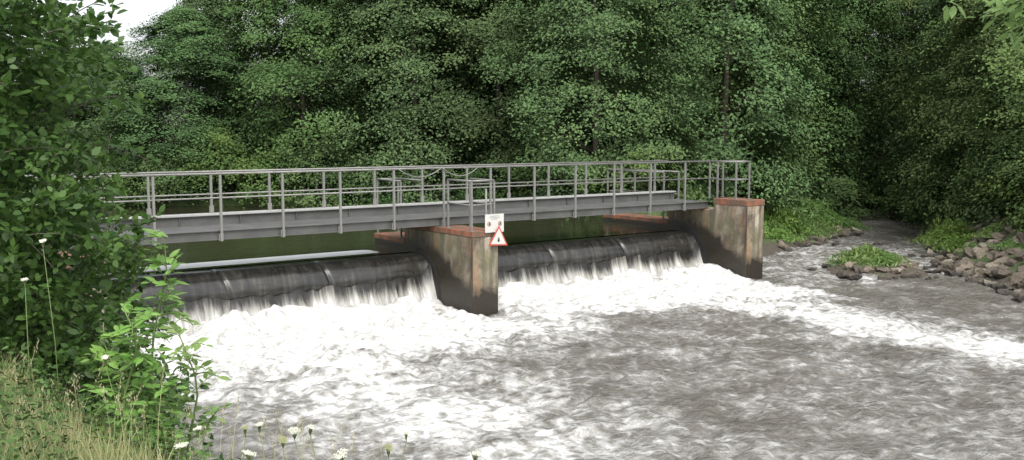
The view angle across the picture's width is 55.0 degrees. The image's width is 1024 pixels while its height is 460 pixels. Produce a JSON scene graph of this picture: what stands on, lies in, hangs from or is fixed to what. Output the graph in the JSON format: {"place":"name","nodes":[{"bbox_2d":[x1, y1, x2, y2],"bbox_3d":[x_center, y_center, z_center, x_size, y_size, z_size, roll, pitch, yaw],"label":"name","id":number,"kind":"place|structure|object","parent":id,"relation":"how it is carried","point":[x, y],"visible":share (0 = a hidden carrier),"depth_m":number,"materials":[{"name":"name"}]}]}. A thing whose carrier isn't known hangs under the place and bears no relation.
{"place":"outdoors","nodes":[
{"label":"outdoors","id":0,"kind":"place"},
{"bbox_2d":[62,206,673,274],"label":"pond water","id":1,"kind":"structure","parent":0,"point":[228,252],"depth_m":26.68,"materials":[{"name":"liquid"}]},
{"bbox_2d":[6,0,925,133],"label":"sky","id":2,"kind":"structure","parent":0,"point":[138,10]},
{"bbox_2d":[0,121,1023,459],"bbox_3d":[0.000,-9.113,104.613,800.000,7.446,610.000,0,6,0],"label":"ground","id":3,"kind":"structure","parent":0,"point":[770,247],"depth_m":37.66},
{"bbox_2d":[20,278,32,435],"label":"wildflower","id":4,"kind":"object","parent":3,"relation":"on","point":[24,280],"visible":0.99,"depth_m":5.44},
{"bbox_2d":[39,239,62,443],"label":"wildflower","id":5,"kind":"object","parent":3,"relation":"on","point":[42,241],"visible":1,"depth_m":5.66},
{"bbox_2d":[12,50,165,183],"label":"tree","id":6,"kind":"object","parent":3,"relation":"on","point":[82,108],"visible":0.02,"depth_m":44.00,"materials":[{"name":"green plant"}]},
{"bbox_2d":[0,339,179,459],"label":"grass","id":7,"kind":"structure","parent":3,"relation":"on","point":[86,453],"depth_m":5.23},
{"bbox_2d":[13,53,178,192],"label":"tree","id":8,"kind":"object","parent":3,"relation":"on","point":[111,131],"visible":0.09,"depth_m":40.43,"materials":[{"name":"green plant"}]},
{"bbox_2d":[0,0,213,454],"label":"shrub","id":9,"kind":"object","parent":3,"relation":"on","point":[37,75],"visible":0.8,"depth_m":7.54,"materials":[{"name":"green plant"}]},
{"bbox_2d":[75,159,151,208],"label":"shrub","id":10,"kind":"object","parent":3,"relation":"on","point":[122,179],"visible":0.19,"depth_m":38.36,"materials":[{"name":"green plant"}]},
{"bbox_2d":[80,322,152,448],"bbox_3d":[-2.506,1.079,6.349,0.499,0.958,0.525,2,6,23],"label":"sapling","id":11,"kind":"object","parent":3,"relation":"on","point":[98,349],"visible":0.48,"depth_m":6.27,"materials":[{"name":"green plant"}]},
{"bbox_2d":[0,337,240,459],"bbox_3d":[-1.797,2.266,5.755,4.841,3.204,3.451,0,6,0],"label":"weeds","id":12,"kind":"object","parent":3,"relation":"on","point":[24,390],"visible":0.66,"depth_m":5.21,"materials":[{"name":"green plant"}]},
{"bbox_2d":[78,291,164,459],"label":"sapling","id":13,"kind":"object","parent":3,"relation":"on","point":[125,329],"visible":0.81,"depth_m":5.91,"materials":[{"name":"green plant"}]},
{"bbox_2d":[65,40,177,156],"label":"tree","id":14,"kind":"object","parent":3,"relation":"on","point":[113,56],"visible":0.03,"depth_m":49.12,"materials":[{"name":"green plant"}]},
{"bbox_2d":[99,377,186,458],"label":"sapling","id":15,"kind":"object","parent":3,"relation":"on","point":[159,392],"visible":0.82,"depth_m":5.85,"materials":[{"name":"green plant"}]},
{"bbox_2d":[121,228,191,459],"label":"sapling","id":16,"kind":"object","parent":3,"relation":"on","point":[160,260],"visible":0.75,"depth_m":6.07,"materials":[{"name":"green plant"}]},
{"bbox_2d":[114,145,216,208],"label":"shrub","id":17,"kind":"object","parent":3,"relation":"on","point":[160,189],"visible":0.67,"depth_m":38.43,"materials":[{"name":"green plant"}]},
{"bbox_2d":[82,5,294,204],"bbox_3d":[-13.253,-5.217,40.401,9.081,7.901,8.116,-1,6,-7],"label":"tree","id":18,"kind":"object","parent":3,"relation":"on","point":[174,44],"visible":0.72,"depth_m":39.02,"materials":[{"name":"green plant"}]},
{"bbox_2d":[154,310,230,459],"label":"sapling","id":19,"kind":"object","parent":3,"relation":"on","point":[196,345],"visible":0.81,"depth_m":6.09,"materials":[{"name":"green plant"}]},
{"bbox_2d":[5,340,382,459],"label":"grass stalks","id":20,"kind":"object","parent":3,"relation":"on","point":[192,452],"depth_m":4.98,"materials":[{"name":"plant"}]},
{"bbox_2d":[186,403,232,459],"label":"sapling","id":21,"kind":"object","parent":3,"relation":"on","point":[212,418],"visible":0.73,"depth_m":6.12,"materials":[{"name":"green plant"}]},
{"bbox_2d":[143,0,289,186],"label":"tree","id":22,"kind":"object","parent":3,"relation":"on","point":[211,7],"visible":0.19,"depth_m":43.22,"materials":[{"name":"green plant"}]},
{"bbox_2d":[165,122,270,202],"bbox_3d":[-11.765,-2.476,39.792,4.998,3.793,5.206,0,6,4],"label":"shrub","id":23,"kind":"object","parent":3,"relation":"on","point":[227,143],"visible":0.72,"depth_m":38.43,"materials":[{"name":"green plant"}]},
{"bbox_2d":[138,0,325,181],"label":"tree","id":24,"kind":"object","parent":3,"relation":"on","point":[231,3],"visible":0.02,"depth_m":48.28,"materials":[{"name":"green plant"}]},
{"bbox_2d":[198,148,316,207],"bbox_3d":[-10.003,-1.984,39.160,4.805,2.614,4.188,-2,6,-17],"label":"shrub","id":25,"kind":"object","parent":3,"relation":"on","point":[267,157],"visible":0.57,"depth_m":38.73,"materials":[{"name":"green plant"}]},
{"bbox_2d":[110,252,427,306],"bbox_3d":[-5.527,1.557,22.071,7.830,1.579,1.260,-4,7,-36],"label":"weir crest","id":26,"kind":"object","parent":3,"relation":"on","point":[245,281],"visible":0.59,"depth_m":21.76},
{"bbox_2d":[120,263,436,332],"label":"falling water","id":27,"kind":"structure","parent":26,"relation":"on","point":[385,291],"depth_m":22.04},
{"bbox_2d":[179,0,416,206],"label":"tree","id":28,"kind":"object","parent":3,"relation":"on","point":[270,79],"visible":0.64,"depth_m":39.30,"materials":[{"name":"green plant"}]},
{"bbox_2d":[275,137,371,207],"bbox_3d":[-7.396,-2.004,39.301,4.366,3.446,4.175,0,6,4],"label":"shrub","id":29,"kind":"object","parent":3,"relation":"on","point":[304,159],"visible":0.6,"depth_m":38.62,"materials":[{"name":"green plant"}]},
{"bbox_2d":[228,0,423,186],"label":"tree","id":30,"kind":"object","parent":3,"relation":"on","point":[312,103],"visible":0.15,"depth_m":42.09,"materials":[{"name":"green plant"}]},
{"bbox_2d":[278,0,424,172],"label":"tree","id":31,"kind":"object","parent":3,"relation":"on","point":[364,80],"visible":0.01,"depth_m":48.87,"materials":[{"name":"green plant"}]},
{"bbox_2d":[315,151,420,206],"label":"shrub","id":32,"kind":"object","parent":3,"relation":"on","point":[383,199],"visible":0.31,"depth_m":38.39,"materials":[{"name":"green plant"}]},
{"bbox_2d":[283,0,529,205],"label":"tree","id":33,"kind":"object","parent":3,"relation":"on","point":[414,152],"visible":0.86,"depth_m":38.10,"materials":[{"name":"green plant"}]},
{"bbox_2d":[308,0,533,185],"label":"tree","id":34,"kind":"object","parent":3,"relation":"on","point":[437,44],"visible":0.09,"depth_m":42.05,"materials":[{"name":"green plant"}]},
{"bbox_2d":[367,155,474,202],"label":"shrub","id":35,"kind":"object","parent":3,"relation":"on","point":[431,182],"visible":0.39,"depth_m":38.27,"materials":[{"name":"green plant"}]},
{"bbox_2d":[374,224,497,315],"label":"bridge pier","id":36,"kind":"structure","parent":3,"relation":"on","point":[462,260],"depth_m":22.80,"materials":[{"name":"concrete"}]},
{"bbox_2d":[25,160,718,250],"bbox_3d":[-1.954,-0.874,24.298,18.701,1.427,1.772,-4,7,-36],"label":"footbridge","id":37,"kind":"object","parent":36,"relation":"on","point":[220,225],"visible":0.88,"depth_m":23.46,"materials":[{"name":"metal"}]},
{"bbox_2d":[376,178,420,237],"bbox_3d":[-2.931,-0.606,25.600,0.720,1.453,1.350,-4,7,-36],"label":"guard rail","id":38,"kind":"object","parent":36,"relation":"on","point":[390,179],"visible":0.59,"depth_m":25.84,"materials":[{"name":"metal"}]},
{"bbox_2d":[445,178,494,231],"bbox_3d":[-0.957,-0.606,22.849,0.720,1.163,1.100,-4,7,-36],"label":"guard rail","id":39,"kind":"object","parent":36,"relation":"on","point":[471,201],"visible":0.98,"depth_m":22.58,"materials":[{"name":"metal"}]},
{"bbox_2d":[485,189,503,236],"bbox_3d":[-0.417,-0.398,22.496,0.520,1.100,0.080,-4,7,-36],"label":"information sign","id":40,"kind":"object","parent":36,"relation":"on","point":[493,222],"visible":1,"depth_m":22.46,"materials":[{"name":"metal"}]},
{"bbox_2d":[489,226,506,245],"bbox_3d":[-0.305,0.126,22.515,0.535,0.465,0.020,0,5,-36],"label":"warning sign","id":41,"kind":"object","parent":40,"relation":"attached to","point":[498,238],"visible":1,"depth_m":22.51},
{"bbox_2d":[402,0,558,171],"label":"tree","id":42,"kind":"object","parent":3,"relation":"on","point":[486,62],"visible":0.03,"depth_m":45.96,"materials":[{"name":"green plant"}]},
{"bbox_2d":[446,157,531,200],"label":"shrub","id":43,"kind":"object","parent":3,"relation":"on","point":[481,191],"visible":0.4,"depth_m":38.28,"materials":[{"name":"green plant"}]},
{"bbox_2d":[402,0,592,180],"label":"tree","id":44,"kind":"object","parent":3,"relation":"on","point":[522,51],"depth_m":48.69,"materials":[{"name":"green plant"}]},
{"bbox_2d":[401,0,608,191],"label":"tree","id":45,"kind":"object","parent":3,"relation":"on","point":[497,93],"visible":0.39,"depth_m":39.73,"materials":[{"name":"green plant"}]},
{"bbox_2d":[485,115,591,197],"bbox_3d":[1.036,-2.659,38.624,4.678,3.836,4.852,-5,8,-41],"label":"shrub","id":46,"kind":"object","parent":3,"relation":"on","point":[521,169],"visible":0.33,"depth_m":37.74,"materials":[{"name":"green plant"}]},
{"bbox_2d":[528,152,595,196],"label":"shrub","id":47,"kind":"object","parent":3,"relation":"on","point":[560,191],"visible":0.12,"depth_m":36.26,"materials":[{"name":"green plant"}]},
{"bbox_2d":[498,230,695,271],"bbox_3d":[1.696,1.034,27.254,8.500,1.572,1.260,-4,7,-36],"label":"weir crest","id":48,"kind":"object","parent":3,"relation":"on","point":[547,253],"visible":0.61,"depth_m":26.95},
{"bbox_2d":[462,0,735,196],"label":"tree","id":49,"kind":"object","parent":3,"relation":"on","point":[590,59],"visible":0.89,"depth_m":35.19,"materials":[{"name":"green plant"}]},
{"bbox_2d":[550,150,652,216],"bbox_3d":[3.741,-1.673,35.412,4.484,2.432,3.967,-2,6,-16],"label":"shrub","id":50,"kind":"object","parent":3,"relation":"on","point":[583,187],"visible":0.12,"depth_m":35.14,"materials":[{"name":"green plant"}]},
{"bbox_2d":[515,0,759,175],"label":"tree","id":51,"kind":"object","parent":3,"relation":"on","point":[590,131],"visible":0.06,"depth_m":43.66,"materials":[{"name":"green plant"}]},
{"bbox_2d":[583,147,694,219],"bbox_3d":[4.126,-1.583,34.269,4.182,2.608,4.562,-3,6,-24],"label":"shrub","id":52,"kind":"object","parent":3,"relation":"on","point":[636,155],"visible":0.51,"depth_m":33.72,"materials":[{"name":"green plant"}]},
{"bbox_2d":[590,100,730,199],"bbox_3d":[4.839,-2.460,35.445,5.494,4.458,5.763,4,7,38],"label":"shrub","id":53,"kind":"object","parent":3,"relation":"on","point":[673,152],"visible":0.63,"depth_m":35.01,"materials":[{"name":"green plant"}]},
{"bbox_2d":[643,175,712,206],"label":"shrub","id":54,"kind":"object","parent":3,"relation":"on","point":[698,194],"visible":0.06,"depth_m":36.86,"materials":[{"name":"green plant"}]},
{"bbox_2d":[603,197,764,278],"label":"bridge pier","id":55,"kind":"structure","parent":3,"relation":"on","point":[726,233],"depth_m":28.30,"materials":[{"name":"concrete"}]},
{"bbox_2d":[607,168,679,218],"bbox_3d":[4.176,-1.190,31.530,0.740,1.473,2.700,-4,7,-36],"label":"guard rail","id":56,"kind":"object","parent":55,"relation":"on","point":[643,170],"visible":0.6,"depth_m":31.31,"materials":[{"name":"metal"}]},
{"bbox_2d":[707,160,750,199],"bbox_3d":[6.311,-1.472,28.526,0.660,1.093,1.100,-4,7,-36],"label":"guard rail","id":57,"kind":"object","parent":55,"relation":"on","point":[735,162],"visible":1,"depth_m":28.35,"materials":[{"name":"metal"}]},
{"bbox_2d":[612,0,789,191],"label":"tree","id":58,"kind":"object","parent":3,"relation":"on","point":[708,74],"visible":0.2,"depth_m":42.07,"materials":[{"name":"green plant"}]},
{"bbox_2d":[576,0,828,158],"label":"tree","id":59,"kind":"object","parent":3,"relation":"on","point":[686,59],"visible":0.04,"depth_m":47.28,"materials":[{"name":"green plant"}]},
{"bbox_2d":[670,150,747,203],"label":"shrub","id":60,"kind":"object","parent":3,"relation":"on","point":[706,185],"visible":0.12,"depth_m":39.09,"materials":[{"name":"green plant"}]},
{"bbox_2d":[588,0,858,227],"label":"tree","id":61,"kind":"object","parent":3,"relation":"on","point":[725,149],"visible":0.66,"depth_m":38.72,"materials":[{"name":"green plant"}]},
{"bbox_2d":[714,140,759,197],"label":"shrub","id":62,"kind":"object","parent":3,"relation":"on","point":[742,168],"visible":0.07,"depth_m":43.54,"materials":[{"name":"green plant"}]},
{"bbox_2d":[730,157,798,204],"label":"shrub","id":63,"kind":"object","parent":3,"relation":"on","point":[766,185],"visible":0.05,"depth_m":45.06,"materials":[{"name":"green plant"}]},
{"bbox_2d":[679,0,876,199],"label":"tree","id":64,"kind":"object","parent":3,"relation":"on","point":[860,34],"visible":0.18,"depth_m":45.57,"materials":[{"name":"green plant"}]},
{"bbox_2d":[763,226,814,243],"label":"plant","id":65,"kind":"object","parent":3,"relation":"on","point":[785,236],"visible":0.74,"depth_m":36.31,"materials":[{"name":"green plant"}]},
{"bbox_2d":[764,204,814,233],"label":"plant","id":66,"kind":"object","parent":3,"relation":"on","point":[775,218],"visible":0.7,"depth_m":38.42,"materials":[{"name":"green plant"}]},
{"bbox_2d":[756,166,833,205],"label":"shrub","id":67,"kind":"object","parent":3,"relation":"on","point":[817,185],"visible":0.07,"depth_m":46.66,"materials":[{"name":"green plant"}]},
{"bbox_2d":[789,213,827,237],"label":"plant","id":68,"kind":"object","parent":3,"relation":"on","point":[810,228],"visible":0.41,"depth_m":38.56,"materials":[{"name":"green plant"}]},
{"bbox_2d":[706,0,915,203],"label":"tree","id":69,"kind":"object","parent":3,"relation":"on","point":[850,86],"visible":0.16,"depth_m":49.06,"materials":[{"name":"green plant"}]},
{"bbox_2d":[795,196,829,220],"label":"plant","id":70,"kind":"object","parent":3,"relation":"on","point":[808,203],"visible":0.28,"depth_m":42.09,"materials":[{"name":"green plant"}]},
{"bbox_2d":[793,224,840,237],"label":"plant","id":71,"kind":"object","parent":3,"relation":"on","point":[824,231],"visible":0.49,"depth_m":38.71,"materials":[{"name":"green plant"}]},
{"bbox_2d":[798,217,848,233],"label":"plant","id":72,"kind":"object","parent":3,"relation":"on","point":[824,225],"visible":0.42,"depth_m":39.34,"materials":[{"name":"green plant"}]},
{"bbox_2d":[805,194,855,221],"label":"plant","id":73,"kind":"object","parent":3,"relation":"on","point":[822,207],"visible":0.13,"depth_m":42.74,"materials":[{"name":"green plant"}]},
{"bbox_2d":[799,142,873,209],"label":"shrub","id":74,"kind":"object","parent":3,"relation":"on","point":[862,189],"visible":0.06,"depth_m":51.15,"materials":[{"name":"green plant"}]},
{"bbox_2d":[809,173,886,221],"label":"shrub","id":75,"kind":"object","parent":3,"relation":"on","point":[842,187],"visible":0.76,"depth_m":46.57,"materials":[{"name":"green plant"}]},
{"bbox_2d":[776,0,921,201],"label":"tree","id":76,"kind":"object","parent":3,"relation":"on","point":[841,102],"visible":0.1,"depth_m":53.98,"materials":[{"name":"green plant"}]},
{"bbox_2d":[836,217,871,230],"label":"plant","id":77,"kind":"object","parent":3,"relation":"on","point":[851,222],"visible":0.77,"depth_m":42.18,"materials":[{"name":"green plant"}]},
{"bbox_2d":[811,243,916,266],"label":"plant","id":78,"kind":"object","parent":3,"relation":"on","point":[864,251],"visible":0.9,"depth_m":29.78,"materials":[{"name":"green plant"}]},
{"bbox_2d":[784,0,947,204],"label":"tree","id":79,"kind":"object","parent":3,"relation":"on","point":[876,144],"visible":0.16,"depth_m":54.66,"materials":[{"name":"green plant"}]},
{"bbox_2d":[843,149,891,207],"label":"shrub","id":80,"kind":"object","parent":3,"relation":"on","point":[874,159],"visible":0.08,"depth_m":55.11,"materials":[{"name":"green plant"}]},
{"bbox_2d":[823,0,922,161],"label":"tree","id":81,"kind":"object","parent":3,"relation":"on","point":[881,78],"visible":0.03,"depth_m":60.01,"materials":[{"name":"green plant"}]},
{"bbox_2d":[862,249,909,266],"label":"plant","id":82,"kind":"object","parent":3,"relation":"on","point":[882,255],"visible":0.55,"depth_m":29.55,"materials":[{"name":"green plant"}]},
{"bbox_2d":[856,159,917,210],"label":"shrub","id":83,"kind":"object","parent":3,"relation":"on","point":[874,188],"visible":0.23,"depth_m":53.04,"materials":[{"name":"green plant"}]},
{"bbox_2d":[866,135,942,207],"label":"shrub","id":84,"kind":"object","parent":3,"relation":"on","point":[888,172],"visible":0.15,"depth_m":48.65,"materials":[{"name":"green plant"}]},
{"bbox_2d":[869,152,946,221],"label":"shrub","id":85,"kind":"object","parent":3,"relation":"on","point":[893,196],"visible":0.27,"depth_m":46.35,"materials":[{"name":"green plant"}]},
{"bbox_2d":[856,0,982,160],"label":"tree","id":86,"kind":"object","parent":3,"relation":"on","point":[909,3],"visible":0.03,"depth_m":49.02,"materials":[{"name":"green plant"}]},
{"bbox_2d":[886,3,967,140],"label":"tree","id":87,"kind":"object","parent":3,"relation":"on","point":[914,39],"visible":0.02,"depth_m":55.23,"materials":[{"name":"green plant"}]},
{"bbox_2d":[884,164,988,230],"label":"shrub","id":88,"kind":"object","parent":3,"relation":"on","point":[919,211],"visible":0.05,"depth_m":41.73,"materials":[{"name":"green plant"}]},
{"bbox_2d":[866,0,1014,204],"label":"tree","id":89,"kind":"object","parent":3,"relation":"on","point":[939,8],"visible":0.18,"depth_m":45.79,"materials":[{"name":"green plant"}]},
{"bbox_2d":[904,222,976,245],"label":"plant","id":90,"kind":"object","parent":3,"relation":"on","point":[955,230],"visible":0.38,"depth_m":33.67,"materials":[{"name":"green plant"}]},
{"bbox_2d":[915,216,968,246],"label":"plant","id":91,"kind":"object","parent":3,"relation":"on","point":[944,222],"visible":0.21,"depth_m":35.44,"materials":[{"name":"green plant"}]},
{"bbox_2d":[920,233,973,252],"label":"plant","id":92,"kind":"object","parent":3,"relation":"on","point":[957,242],"visible":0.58,"depth_m":32.26,"materials":[{"name":"green plant"}]},
{"bbox_2d":[879,0,1023,223],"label":"tree","id":93,"kind":"object","parent":3,"relation":"on","point":[958,19],"visible":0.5,"depth_m":37.63,"materials":[{"name":"green plant"}]},
{"bbox_2d":[880,0,1023,211],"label":"tree","id":94,"kind":"object","parent":3,"relation":"on","point":[921,51],"visible":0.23,"depth_m":42.65,"materials":[{"name":"green plant"}]},
{"bbox_2d":[892,140,1014,233],"bbox_3d":[17.722,-1.468,37.919,5.685,4.117,5.497,3,7,31],"label":"shrub","id":95,"kind":"object","parent":3,"relation":"on","point":[914,196],"visible":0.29,"depth_m":37.89,"materials":[{"name":"green plant"}]},
{"bbox_2d":[931,122,1023,221],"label":"shrub","id":96,"kind":"object","parent":3,"relation":"on","point":[996,144],"visible":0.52,"depth_m":34.32,"materials":[{"name":"green plant"}]},
{"bbox_2d":[966,268,988,277],"bbox_3d":[13.545,1.274,28.336,0.799,0.400,0.519,25,-6,15],"label":"rock","id":97,"kind":"object","parent":3,"relation":"on","point":[979,272],"visible":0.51,"depth_m":28.17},
{"bbox_2d":[940,152,1023,232],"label":"shrub","id":98,"kind":"object","parent":3,"relation":"on","point":[996,206],"visible":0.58,"depth_m":32.96,"materials":[{"name":"green plant"}]},
{"bbox_2d":[942,0,1023,52],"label":"tree","id":99,"kind":"object","parent":3,"relation":"on","point":[1014,10],"visible":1,"depth_m":6.05,"materials":[{"name":"green plant"}]},
{"bbox_2d":[944,153,1022,225],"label":"shrub","id":100,"kind":"object","parent":3,"relation":"on","point":[969,203],"visible":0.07,"depth_m":35.97,"materials":[{"name":"green plant"}]},
{"bbox_2d":[964,223,1005,237],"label":"plant","id":101,"kind":"object","parent":3,"relation":"on","point":[987,231],"visible":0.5,"depth_m":31.44,"materials":[{"name":"green plant"}]},
{"bbox_2d":[949,0,1023,213],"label":"tree","id":102,"kind":"object","parent":3,"relation":"on","point":[1013,65],"visible":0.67,"depth_m":32.35,"materials":[{"name":"green plant"}]},
{"bbox_2d":[964,144,1023,231],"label":"shrub","id":103,"kind":"object","parent":3,"relation":"on","point":[996,180],"visible":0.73,"depth_m":31.53,"materials":[{"name":"green plant"}]},
{"bbox_2d":[987,250,1008,260],"bbox_3d":[14.431,0.770,28.994,0.724,0.362,0.470,17,18,7],"label":"rock","id":104,"kind":"object","parent":3,"relation":"on","point":[993,255],"visible":0.6,"depth_m":28.92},
{"bbox_2d":[990,267,1013,278],"bbox_3d":[13.748,1.278,27.579,0.601,0.357,0.489,24,-17,-6],"label":"rock","id":105,"kind":"object","parent":3,"relation":"on","point":[1000,272],"visible":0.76,"depth_m":27.47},
{"bbox_2d":[985,238,1023,249],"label":"plant","id":106,"kind":"object","parent":3,"relation":"on","point":[1007,243],"visible":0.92,"depth_m":29.28,"materials":[{"name":"green plant"}]},
{"bbox_2d":[989,212,1023,228],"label":"plant","id":107,"kind":"object","parent":3,"relation":"on","point":[1020,224],"visible":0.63,"depth_m":30.70,"materials":[{"name":"green plant"}]},
{"bbox_2d":[992,163,1023,230],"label":"shrub","id":108,"kind":"object","parent":3,"relation":"on","point":[1017,182],"visible":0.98,"depth_m":29.84,"materials":[{"name":"green plant"}]},
{"bbox_2d":[1003,280,1023,288],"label":"rock","id":109,"kind":"object","parent":3,"relation":"on","point":[1014,284],"visible":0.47,"depth_m":26.05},
{"bbox_2d":[112,205,1023,459],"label":"river water","id":110,"kind":"structure","parent":0,"point":[788,356],"depth_m":17.31,"materials":[{"name":"liquid"}]},
{"bbox_2d":[498,240,702,286],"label":"falling water","id":111,"kind":"structure","parent":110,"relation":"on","point":[654,264],"depth_m":26.91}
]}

